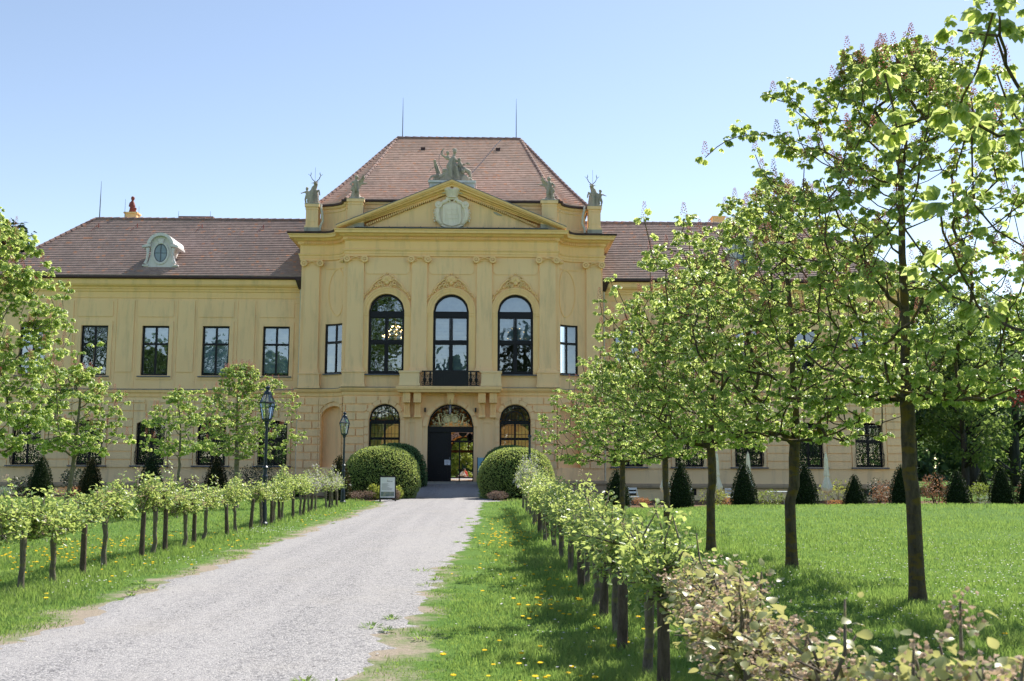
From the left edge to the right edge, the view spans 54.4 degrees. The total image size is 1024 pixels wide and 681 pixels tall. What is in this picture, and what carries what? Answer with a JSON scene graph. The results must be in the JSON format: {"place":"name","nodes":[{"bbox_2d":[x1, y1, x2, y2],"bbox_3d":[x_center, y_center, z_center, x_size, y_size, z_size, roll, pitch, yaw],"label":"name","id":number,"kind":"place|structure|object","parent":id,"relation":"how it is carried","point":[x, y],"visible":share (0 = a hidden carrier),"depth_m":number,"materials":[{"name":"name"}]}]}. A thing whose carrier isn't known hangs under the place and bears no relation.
{"place":"outdoors","nodes":[
{"label":"outdoors","id":0,"kind":"place"},
{"bbox_2d":[0,484,500,680],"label":"path","id":1,"kind":"structure","parent":0,"point":[267,608],"depth_m":10.77,"materials":[{"name":"grey gravel"}]},
{"bbox_2d":[124,505,495,680],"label":"grass tufts","id":2,"kind":"object","parent":1,"relation":"on","point":[308,677],"visible":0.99,"depth_m":12.80,"materials":[{"name":"green plant"}]},
{"bbox_2d":[379,476,395,501],"bbox_3d":[-5.367,6.409,43.089,0.700,1.100,0.370,0,-7,-1],"label":"notice board","id":3,"kind":"object","parent":1,"relation":"on","point":[387,489],"visible":0.97,"depth_m":42.92,"materials":[{"name":"metal"}]},
{"bbox_2d":[0,470,1023,680],"bbox_3d":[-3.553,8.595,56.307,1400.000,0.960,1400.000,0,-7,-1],"label":"ground","id":4,"kind":"structure","parent":0,"point":[407,647],"depth_m":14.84,"materials":[{"name":"plant"}]},
{"bbox_2d":[0,474,74,591],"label":"fruit tree","id":5,"kind":"object","parent":4,"relation":"on","point":[16,522],"visible":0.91,"depth_m":12.32,"materials":[{"name":"green plant"}]},
{"bbox_2d":[25,454,54,497],"bbox_3d":[-22.142,6.468,46.822,1.254,2.232,1.237,0,-7,-1],"label":"yew cone","id":6,"kind":"object","parent":4,"relation":"on","point":[41,477],"visible":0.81,"depth_m":46.54,"materials":[{"name":"green plant"}]},
{"bbox_2d":[0,206,104,457],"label":"chestnut tree","id":7,"kind":"object","parent":4,"relation":"on","point":[13,274],"visible":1,"depth_m":18.59,"materials":[{"name":"green plant"}]},
{"bbox_2d":[7,485,107,583],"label":"fruit tree","id":8,"kind":"object","parent":4,"relation":"on","point":[72,516],"visible":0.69,"depth_m":13.18,"materials":[{"name":"green plant"}]},
{"bbox_2d":[23,360,135,534],"bbox_3d":[-9.916,2.394,22.370,2.197,3.965,2.336,0,-7,-1],"label":"chestnut tree","id":9,"kind":"object","parent":4,"relation":"on","point":[77,428],"visible":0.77,"depth_m":22.49,"materials":[{"name":"green plant"}]},
{"bbox_2d":[79,524,87,576],"bbox_3d":[-6.115,3.033,14.210,0.102,0.843,0.096,-5,-9,36],"label":"wooden post","id":10,"kind":"object","parent":4,"relation":"on","point":[83,554],"visible":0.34,"depth_m":14.19,"materials":[{"name":"brown wood"}]},
{"bbox_2d":[61,471,139,566],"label":"fruit tree","id":11,"kind":"object","parent":4,"relation":"on","point":[117,503],"visible":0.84,"depth_m":15.31,"materials":[{"name":"green plant"}]},
{"bbox_2d":[138,512,145,557],"bbox_3d":[-6.144,3.301,16.545,0.096,0.901,0.097,-5,-9,37],"label":"wooden post","id":12,"kind":"object","parent":4,"relation":"on","point":[142,535],"visible":0.72,"depth_m":16.53,"materials":[{"name":"brown wood"}]},
{"bbox_2d":[138,455,162,492],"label":"yew cone","id":13,"kind":"object","parent":4,"relation":"on","point":[151,465],"visible":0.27,"depth_m":46.89,"materials":[{"name":"green plant"}]},
{"bbox_2d":[127,459,186,556],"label":"fruit tree","id":14,"kind":"object","parent":4,"relation":"on","point":[153,496],"visible":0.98,"depth_m":17.00,"materials":[{"name":"green plant"}]},
{"bbox_2d":[2,495,326,497],"bbox_3d":[-18.113,7.988,51.961,24.700,0.537,10.555,0,-7,-1],"label":"soil bed","id":15,"kind":"object","parent":4,"relation":"on","point":[136,496],"visible":0.07,"depth_m":54.68,"materials":[{"name":"brown soil"}]},
{"bbox_2d":[59,466,83,493],"bbox_3d":[-22.049,7.085,50.052,1.312,1.629,1.316,6,-9,-40],"label":"shrub","id":16,"kind":"object","parent":15,"relation":"on","point":[64,480],"visible":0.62,"depth_m":50.01,"materials":[{"name":"green plant"}]},
{"bbox_2d":[77,457,102,496],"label":"yew cone","id":17,"kind":"object","parent":15,"relation":"on","point":[90,476],"visible":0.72,"depth_m":47.18,"materials":[{"name":"green plant"}]},
{"bbox_2d":[202,455,227,492],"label":"yew cone","id":18,"kind":"object","parent":15,"relation":"on","point":[216,470],"visible":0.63,"depth_m":47.44,"materials":[{"name":"green plant"}]},
{"bbox_2d":[239,461,280,490],"bbox_3d":[-13.050,7.269,52.075,2.484,1.969,2.584,0,-7,-1],"label":"shrub","id":19,"kind":"object","parent":15,"relation":"on","point":[260,471],"visible":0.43,"depth_m":51.78,"materials":[{"name":"green plant"}]},
{"bbox_2d":[379,442,427,486],"bbox_3d":[-6.242,6.974,53.314,3.536,3.078,3.544,0,-7,-1],"label":"clipped bush","id":20,"kind":"object","parent":15,"relation":"on","point":[415,453],"visible":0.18,"depth_m":52.91,"materials":[{"name":"green plant"}]},
{"bbox_2d":[162,508,167,550],"bbox_3d":[-6.210,3.463,17.845,0.102,0.901,0.096,-7,-11,33],"label":"wooden post","id":21,"kind":"object","parent":4,"relation":"on","point":[165,533],"visible":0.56,"depth_m":17.83,"materials":[{"name":"brown wood"}]},
{"bbox_2d":[158,475,213,546],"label":"fruit tree","id":22,"kind":"object","parent":4,"relation":"on","point":[193,504],"visible":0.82,"depth_m":18.83,"materials":[{"name":"green plant"}]},
{"bbox_2d":[139,384,233,518],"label":"chestnut tree","id":23,"kind":"object","parent":4,"relation":"on","point":[174,398],"visible":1,"depth_m":29.02,"materials":[{"name":"green plant"}]},
{"bbox_2d":[186,475,231,539],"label":"fruit tree","id":24,"kind":"object","parent":4,"relation":"on","point":[211,499],"visible":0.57,"depth_m":20.79,"materials":[{"name":"green plant"}]},
{"bbox_2d":[213,472,252,532],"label":"fruit tree","id":25,"kind":"object","parent":4,"relation":"on","point":[236,490],"visible":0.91,"depth_m":22.85,"materials":[{"name":"green plant"}]},
{"bbox_2d":[188,359,307,507],"bbox_3d":[-10.179,3.436,36.804,4.306,5.527,3.666,-4,-8,30],"label":"chestnut tree","id":26,"kind":"object","parent":4,"relation":"on","point":[233,372],"visible":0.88,"depth_m":36.69,"materials":[{"name":"green plant"}]},
{"bbox_2d":[245,474,280,526],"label":"fruit tree","id":27,"kind":"object","parent":4,"relation":"on","point":[258,491],"visible":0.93,"depth_m":25.01,"materials":[{"name":"green plant"}]},
{"bbox_2d":[259,385,275,526],"bbox_3d":[-6.347,2.978,25.649,0.385,3.686,0.436,0,-7,-1],"label":"street lamp","id":28,"kind":"object","parent":4,"relation":"on","point":[269,411],"visible":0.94,"depth_m":25.68,"materials":[{"name":"metal"}]},
{"bbox_2d":[262,471,291,520],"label":"fruit tree","id":29,"kind":"object","parent":4,"relation":"on","point":[279,488],"visible":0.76,"depth_m":27.03,"materials":[{"name":"green plant"}]},
{"bbox_2d":[269,464,303,518],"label":"fruit tree","id":30,"kind":"object","parent":4,"relation":"on","point":[292,480],"visible":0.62,"depth_m":28.04,"materials":[{"name":"green plant"}]},
{"bbox_2d":[288,471,315,515],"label":"fruit tree","id":31,"kind":"object","parent":4,"relation":"on","point":[304,487],"visible":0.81,"depth_m":30.23,"materials":[{"name":"green plant"}]},
{"bbox_2d":[320,471,338,508],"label":"fruit tree","id":32,"kind":"object","parent":4,"relation":"on","point":[328,483],"visible":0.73,"depth_m":35.14,"materials":[{"name":"green plant"}]},
{"bbox_2d":[326,455,351,500],"bbox_3d":[-7.630,6.139,43.833,1.250,2.233,1.263,-3,-8,26],"label":"yew cone","id":33,"kind":"object","parent":4,"relation":"on","point":[338,464],"visible":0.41,"depth_m":43.67,"materials":[{"name":"green plant"}]},
{"bbox_2d":[339,412,349,503],"bbox_3d":[-6.822,4.764,40.385,0.409,3.783,0.463,0,-7,-1],"label":"street lamp","id":34,"kind":"object","parent":4,"relation":"on","point":[344,434],"visible":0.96,"depth_m":40.38,"materials":[{"name":"metal"}]},
{"bbox_2d":[345,445,421,498],"bbox_3d":[-6.188,6.269,47.048,3.870,2.674,3.460,0,-7,-1],"label":"clipped bush","id":35,"kind":"object","parent":4,"relation":"on","point":[367,466],"visible":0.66,"depth_m":45.99,"materials":[{"name":"green plant"}]},
{"bbox_2d":[0,109,915,500],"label":"palace","id":36,"kind":"structure","parent":4,"relation":"on","point":[484,287],"depth_m":59.11,"materials":[{"name":"paint"}]},
{"bbox_2d":[4,422,41,465],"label":"window","id":37,"kind":"structure","parent":36,"relation":"in","point":[16,463],"depth_m":58.57,"materials":[{"name":"black glass"}]},
{"bbox_2d":[80,326,108,376],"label":"window","id":38,"kind":"structure","parent":36,"relation":"in","point":[95,343],"depth_m":59.51,"materials":[{"name":"black glass"}]},
{"bbox_2d":[129,422,167,466],"bbox_3d":[-21.333,6.057,58.705,2.240,2.740,0.553,0,-7,-1],"label":"window","id":39,"kind":"structure","parent":36,"relation":"in","point":[141,464],"depth_m":58.76,"materials":[{"name":"black glass"}]},
{"bbox_2d":[136,326,169,376],"bbox_3d":[-21.318,0.654,59.500,1.940,3.080,0.410,0,-7,-1],"label":"window","id":40,"kind":"structure","parent":36,"relation":"in","point":[150,333],"depth_m":59.71,"materials":[{"name":"black glass"}]},
{"bbox_2d":[191,422,229,466],"bbox_3d":[-17.743,6.077,58.779,2.240,2.740,0.553,0,-7,-1],"label":"window","id":41,"kind":"structure","parent":36,"relation":"in","point":[198,457],"depth_m":58.79,"materials":[{"name":"black glass"}]},
{"bbox_2d":[197,326,229,376],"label":"window","id":42,"kind":"structure","parent":36,"relation":"in","point":[215,338],"depth_m":59.74,"materials":[{"name":"glass"}]},
{"bbox_2d":[252,422,290,466],"bbox_3d":[-14.144,6.098,58.854,2.240,2.740,0.553,0,-7,-1],"label":"window","id":43,"kind":"structure","parent":36,"relation":"in","point":[279,440],"depth_m":58.90,"materials":[{"name":"black glass"}]},
{"bbox_2d":[261,327,290,377],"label":"window","id":44,"kind":"structure","parent":36,"relation":"in","point":[276,358],"depth_m":59.80,"materials":[{"name":"glass"}]},
{"bbox_2d":[301,168,322,202],"bbox_3d":[-11.935,-9.178,59.695,1.286,2.521,0.598,-2,-7,13],"label":"stag statue","id":45,"kind":"object","parent":36,"relation":"on","point":[312,195],"visible":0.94,"depth_m":59.49,"materials":[{"name":"stone"}]},
{"bbox_2d":[322,323,341,374],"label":"window","id":46,"kind":"structure","parent":36,"relation":"in","point":[332,330],"depth_m":58.67,"materials":[{"name":"glass"}]},
{"bbox_2d":[349,175,366,197],"bbox_3d":[-9.033,-8.934,58.506,1.094,1.601,0.561,1,-7,-8],"label":"figure statue","id":47,"kind":"object","parent":36,"relation":"on","point":[356,185],"visible":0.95,"depth_m":58.37,"materials":[{"name":"grey stone"}]},
{"bbox_2d":[369,404,399,445],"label":"window","id":48,"kind":"structure","parent":36,"relation":"in","point":[374,421],"depth_m":56.88,"materials":[{"name":"black paint"}]},
{"bbox_2d":[363,272,410,374],"bbox_3d":[-7.263,-0.980,57.480,2.924,5.990,0.520,0,-7,-1],"label":"window","id":49,"kind":"structure","parent":36,"relation":"in","point":[405,314],"depth_m":57.48,"materials":[{"name":"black paint"}]},
{"bbox_2d":[428,148,471,179],"bbox_3d":[-3.584,-10.298,58.885,2.738,2.235,0.721,0,-7,-1],"label":"statue group","id":50,"kind":"object","parent":36,"relation":"on","point":[454,170],"visible":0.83,"depth_m":58.64,"materials":[{"name":"stone"}]},
{"bbox_2d":[426,272,475,374],"bbox_3d":[-3.527,-0.625,57.566,2.860,6.650,0.600,0,-7,-1],"label":"window","id":51,"kind":"structure","parent":36,"relation":"in","point":[451,314],"depth_m":57.65,"materials":[{"name":"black paint"}]},
{"bbox_2d":[500,405,529,445],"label":"window","id":52,"kind":"structure","parent":36,"relation":"in","point":[518,423],"depth_m":56.99,"materials":[{"name":"black paint"}]},
{"bbox_2d":[492,273,538,375],"bbox_3d":[0.209,-0.932,57.679,2.891,5.990,0.610,0,-7,-1],"label":"window","id":53,"kind":"structure","parent":36,"relation":"in","point":[516,313],"depth_m":57.74,"materials":[{"name":"black paint"}]},
{"bbox_2d":[538,176,556,199],"bbox_3d":[2.090,-8.864,58.734,1.100,1.604,0.562,0,-7,5],"label":"figure statue","id":54,"kind":"object","parent":36,"relation":"on","point":[550,190],"visible":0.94,"depth_m":58.60,"materials":[{"name":"grey stone"}]},
{"bbox_2d":[560,325,579,375],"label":"window","id":55,"kind":"structure","parent":36,"relation":"in","point":[568,334],"depth_m":58.92,"materials":[{"name":"glass"}]},
{"bbox_2d":[587,170,605,205],"bbox_3d":[4.983,-9.082,60.050,1.291,2.521,0.596,2,-7,-15],"label":"stag statue","id":56,"kind":"object","parent":36,"relation":"on","point":[595,197],"visible":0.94,"depth_m":59.83,"materials":[{"name":"stone"}]},
{"bbox_2d":[731,438,768,468],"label":"window","id":57,"kind":"structure","parent":36,"relation":"in","point":[762,464],"depth_m":59.26,"materials":[{"name":"black glass"}]},
{"bbox_2d":[799,423,823,468],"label":"window","id":58,"kind":"structure","parent":36,"relation":"in","point":[810,466],"depth_m":59.52,"materials":[{"name":"black glass"}]},
{"bbox_2d":[852,423,889,468],"bbox_3d":[21.378,6.299,59.590,2.240,2.740,0.553,0,-7,-1],"label":"window","id":59,"kind":"structure","parent":36,"relation":"in","point":[866,441],"depth_m":59.67,"materials":[{"name":"black glass"}]},
{"bbox_2d":[451,438,472,476],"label":"garden tree","id":60,"kind":"object","parent":4,"relation":"on","point":[464,457],"visible":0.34,"depth_m":100.42,"materials":[{"name":"green plant"}]},
{"bbox_2d":[0,502,1006,680],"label":"dandelions","id":61,"kind":"object","parent":4,"relation":"on","point":[540,601],"visible":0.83,"depth_m":13.38,"materials":[{"name":"yellow plant"}]},
{"bbox_2d":[13,509,1023,678],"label":"daisies","id":62,"kind":"object","parent":4,"relation":"on","point":[748,577],"visible":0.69,"depth_m":12.91,"materials":[{"name":"white plant"}]},
{"bbox_2d":[516,465,539,526],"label":"fruit tree","id":63,"kind":"object","parent":4,"relation":"on","point":[526,494],"visible":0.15,"depth_m":25.83,"materials":[{"name":"green plant"}]},
{"bbox_2d":[525,467,557,541],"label":"fruit tree","id":64,"kind":"object","parent":4,"relation":"on","point":[536,493],"visible":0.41,"depth_m":20.37,"materials":[{"name":"green plant"}]},
{"bbox_2d":[533,476,580,558],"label":"fruit tree","id":65,"kind":"object","parent":4,"relation":"on","point":[551,492],"visible":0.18,"depth_m":16.51,"materials":[{"name":"green plant"}]},
{"bbox_2d":[538,481,581,572],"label":"fruit tree","id":66,"kind":"object","parent":4,"relation":"on","point":[557,509],"visible":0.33,"depth_m":14.74,"materials":[{"name":"green plant"}]},
{"bbox_2d":[577,545,584,588],"bbox_3d":[0.869,2.821,12.646,0.102,0.945,0.101,-1,-3,-18],"label":"wooden post","id":67,"kind":"object","parent":4,"relation":"on","point":[580,576],"visible":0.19,"depth_m":12.61,"materials":[{"name":"brown wood"}]},
{"bbox_2d":[555,469,607,585],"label":"fruit tree","id":68,"kind":"object","parent":4,"relation":"on","point":[574,503],"visible":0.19,"depth_m":13.02,"materials":[{"name":"green plant"}]},
{"bbox_2d":[552,479,625,606],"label":"fruit tree","id":69,"kind":"object","parent":4,"relation":"on","point":[596,595],"visible":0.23,"depth_m":11.15,"materials":[{"name":"green plant"}]},
{"bbox_2d":[599,559,608,618],"bbox_3d":[0.963,2.558,10.347,0.101,0.884,0.107,8,-10,-29],"label":"wooden post","id":70,"kind":"object","parent":4,"relation":"on","point":[603,603],"visible":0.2,"depth_m":10.31,"materials":[{"name":"brown wood"}]},
{"bbox_2d":[533,360,684,514],"bbox_3d":[3.247,3.171,32.886,5.257,5.134,6.038,0,-7,-1],"label":"chestnut tree","id":71,"kind":"object","parent":4,"relation":"on","point":[615,461],"visible":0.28,"depth_m":32.05,"materials":[{"name":"green plant"}]},
{"bbox_2d":[566,487,654,634],"bbox_3d":[0.956,2.117,9.377,0.871,1.428,1.842,-1,-6,-1],"label":"fruit tree","id":72,"kind":"object","parent":4,"relation":"on","point":[600,526],"visible":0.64,"depth_m":9.22,"materials":[{"name":"green plant"}]},
{"bbox_2d":[617,564,627,651],"bbox_3d":[0.955,2.353,8.597,0.101,0.852,0.102,0,-7,14],"label":"wooden post","id":73,"kind":"object","parent":4,"relation":"on","point":[622,630],"visible":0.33,"depth_m":8.56,"materials":[{"name":"brown wood"}]},
{"bbox_2d":[599,498,727,677],"bbox_3d":[1.061,1.896,7.522,0.837,1.410,1.850,5,-6,-1],"label":"fruit tree","id":74,"kind":"object","parent":4,"relation":"on","point":[645,560],"visible":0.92,"depth_m":7.19,"materials":[{"name":"green plant"}]},
{"bbox_2d":[657,573,670,680],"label":"wooden post","id":75,"kind":"object","parent":4,"relation":"on","point":[663,653],"visible":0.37,"depth_m":6.92,"materials":[{"name":"brown wood"}]},
{"bbox_2d":[567,322,771,526],"bbox_3d":[3.955,2.155,26.188,5.114,5.450,5.575,0,-7,-1],"label":"chestnut tree","id":76,"kind":"object","parent":4,"relation":"on","point":[666,450],"visible":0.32,"depth_m":25.61,"materials":[{"name":"green plant"}]},
{"bbox_2d":[669,461,694,508],"bbox_3d":[7.369,6.419,43.631,1.295,2.306,1.278,5,-8,-32],"label":"yew cone","id":77,"kind":"object","parent":4,"relation":"on","point":[681,495],"visible":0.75,"depth_m":43.27,"materials":[{"name":"green plant"}]},
{"bbox_2d":[577,252,850,551],"bbox_3d":[3.929,1.135,18.943,5.154,5.730,5.106,0,-7,-1],"label":"chestnut tree","id":78,"kind":"object","parent":4,"relation":"on","point":[713,442],"visible":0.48,"depth_m":18.55,"materials":[{"name":"green plant"}]},
{"bbox_2d":[656,531,783,680],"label":"fruit tree","id":79,"kind":"object","parent":4,"relation":"on","point":[690,593],"visible":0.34,"depth_m":6.07,"materials":[{"name":"green plant"}]},
{"bbox_2d":[493,499,989,507],"bbox_3d":[13.766,8.107,50.860,29.600,0.663,14.066,0,-7,-1],"label":"soil bed","id":80,"kind":"object","parent":4,"relation":"on","point":[652,502],"visible":0.09,"depth_m":53.93,"materials":[{"name":"brown soil"}]},
{"bbox_2d":[476,447,555,499],"bbox_3d":[0.203,6.349,47.059,3.815,2.664,3.461,0,-7,-1],"label":"clipped bush","id":81,"kind":"object","parent":80,"relation":"on","point":[499,468],"visible":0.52,"depth_m":46.06,"materials":[{"name":"green plant"}]},
{"bbox_2d":[603,467,631,506],"bbox_3d":[4.660,6.626,44.215,1.320,1.983,1.329,2,-7,-18],"label":"yew cone","id":82,"kind":"object","parent":80,"relation":"on","point":[614,481],"visible":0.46,"depth_m":44.00,"materials":[{"name":"green plant"}]},
{"bbox_2d":[755,489,784,504],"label":"shrub","id":83,"kind":"object","parent":80,"relation":"on","point":[771,495],"visible":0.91,"depth_m":45.43,"materials":[{"name":"green plant"}]},
{"bbox_2d":[821,452,832,500],"bbox_3d":[14.434,6.388,45.678,0.500,2.550,0.540,0,-7,-1],"label":"parasol","id":84,"kind":"object","parent":80,"relation":"on","point":[826,487],"visible":0.81,"depth_m":45.60,"materials":[{"name":"beige fabric"}]},
{"bbox_2d":[842,473,867,504],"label":"yew cone","id":85,"kind":"object","parent":80,"relation":"on","point":[853,494],"visible":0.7,"depth_m":44.12,"materials":[{"name":"green plant"}]},
{"bbox_2d":[869,479,893,502],"bbox_3d":[17.876,7.247,47.081,1.886,1.403,1.927,0,-7,-1],"label":"shrub","id":86,"kind":"object","parent":80,"relation":"on","point":[882,494],"visible":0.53,"depth_m":47.32,"materials":[{"name":"brown plant"}]},
{"bbox_2d":[920,473,946,504],"bbox_3d":[19.850,7.038,46.721,1.401,1.708,1.441,0,-7,-1],"label":"shrub","id":87,"kind":"object","parent":80,"relation":"on","point":[933,496],"visible":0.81,"depth_m":46.70,"materials":[{"name":"brown plant"}]},
{"bbox_2d":[965,482,990,504],"bbox_3d":[23.346,7.726,49.925,1.748,1.285,1.786,0,-7,-1],"label":"shrub","id":88,"kind":"object","parent":80,"relation":"on","point":[976,490],"visible":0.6,"depth_m":49.68,"materials":[{"name":"green plant"}]},
{"bbox_2d":[653,558,832,680],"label":"fruit tree","id":89,"kind":"object","parent":4,"relation":"on","point":[716,646],"visible":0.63,"depth_m":4.83,"materials":[{"name":"green plant"}]},
{"bbox_2d":[729,461,758,505],"bbox_3d":[10.128,6.419,43.551,1.274,2.269,1.258,-4,-8,32],"label":"yew cone","id":90,"kind":"object","parent":4,"relation":"on","point":[743,492],"visible":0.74,"depth_m":43.29,"materials":[{"name":"green plant"}]},
{"bbox_2d":[576,170,948,569],"bbox_3d":[4.144,0.414,15.457,6.065,6.323,5.040,0,-7,-1],"label":"chestnut tree","id":91,"kind":"object","parent":4,"relation":"on","point":[754,428],"visible":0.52,"depth_m":15.48,"materials":[{"name":"green plant"}]},
{"bbox_2d":[795,462,819,504],"bbox_3d":[12.941,6.481,43.912,1.237,2.232,1.254,0,-7,4],"label":"yew cone","id":92,"kind":"object","parent":4,"relation":"on","point":[807,493],"visible":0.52,"depth_m":43.60,"materials":[{"name":"green plant"}]},
{"bbox_2d":[711,592,904,680],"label":"fruit tree","id":93,"kind":"object","parent":4,"relation":"on","point":[774,665],"visible":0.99,"depth_m":3.96,"materials":[{"name":"green plant"}]},
{"bbox_2d":[610,22,1023,605],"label":"chestnut tree","id":94,"kind":"object","parent":4,"relation":"on","point":[925,74],"visible":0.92,"depth_m":11.83,"materials":[{"name":"green plant"}]},
{"bbox_2d":[888,464,905,503],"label":"yew cone","id":95,"kind":"object","parent":4,"relation":"on","point":[897,492],"visible":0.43,"depth_m":43.79,"materials":[{"name":"green plant"}]},
{"bbox_2d":[910,351,934,472],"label":"park tree","id":96,"kind":"object","parent":4,"relation":"on","point":[919,414],"visible":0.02,"depth_m":77.18,"materials":[{"name":"green plant"}]},
{"bbox_2d":[859,0,1023,337],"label":"chestnut tree","id":97,"kind":"object","parent":4,"relation":"on","point":[940,117],"visible":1,"depth_m":8.41,"materials":[{"name":"green plant"}]},
{"bbox_2d":[908,269,975,475],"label":"park tree","id":98,"kind":"object","parent":4,"relation":"on","point":[913,303],"visible":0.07,"depth_m":80.96,"materials":[{"name":"green plant"}]},
{"bbox_2d":[866,586,1023,680],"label":"fruit tree","id":99,"kind":"object","parent":4,"relation":"on","point":[941,668],"visible":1,"depth_m":3.13,"materials":[{"name":"green plant"}]},
{"bbox_2d":[942,469,973,504],"bbox_3d":[19.533,6.580,43.635,1.305,1.948,1.297,-6,-9,39],"label":"yew cone","id":100,"kind":"object","parent":4,"relation":"on","point":[957,491],"visible":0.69,"depth_m":43.38,"materials":[{"name":"green plant"}]},
{"bbox_2d":[912,316,1011,490],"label":"park tree","id":101,"kind":"object","parent":4,"relation":"on","point":[953,327],"visible":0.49,"depth_m":76.97,"materials":[{"name":"green plant"}]},
{"bbox_2d":[915,285,1023,487],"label":"park tree","id":102,"kind":"object","parent":4,"relation":"on","point":[974,473],"visible":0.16,"depth_m":83.60,"materials":[{"name":"green plant"}]},
{"bbox_2d":[917,343,1023,480],"bbox_3d":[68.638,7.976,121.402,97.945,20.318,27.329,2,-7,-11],"label":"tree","id":103,"kind":"object","parent":4,"relation":"on","point":[926,466],"visible":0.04,"depth_m":114.17,"materials":[{"name":"green plant"}]},
{"bbox_2d":[941,296,1023,485],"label":"park tree","id":104,"kind":"object","parent":4,"relation":"on","point":[1012,452],"visible":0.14,"depth_m":87.10,"materials":[{"name":"green plant"}]},
{"bbox_2d":[986,464,1016,504],"bbox_3d":[21.498,6.506,43.700,1.216,2.195,1.232,4,-8,-25],"label":"yew cone","id":105,"kind":"object","parent":4,"relation":"on","point":[1002,490],"visible":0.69,"depth_m":43.46,"materials":[{"name":"green plant"}]},
{"bbox_2d":[0,0,1023,467],"label":"sky","id":106,"kind":"structure","parent":0,"point":[224,108],"materials":[{"name":"blue"}]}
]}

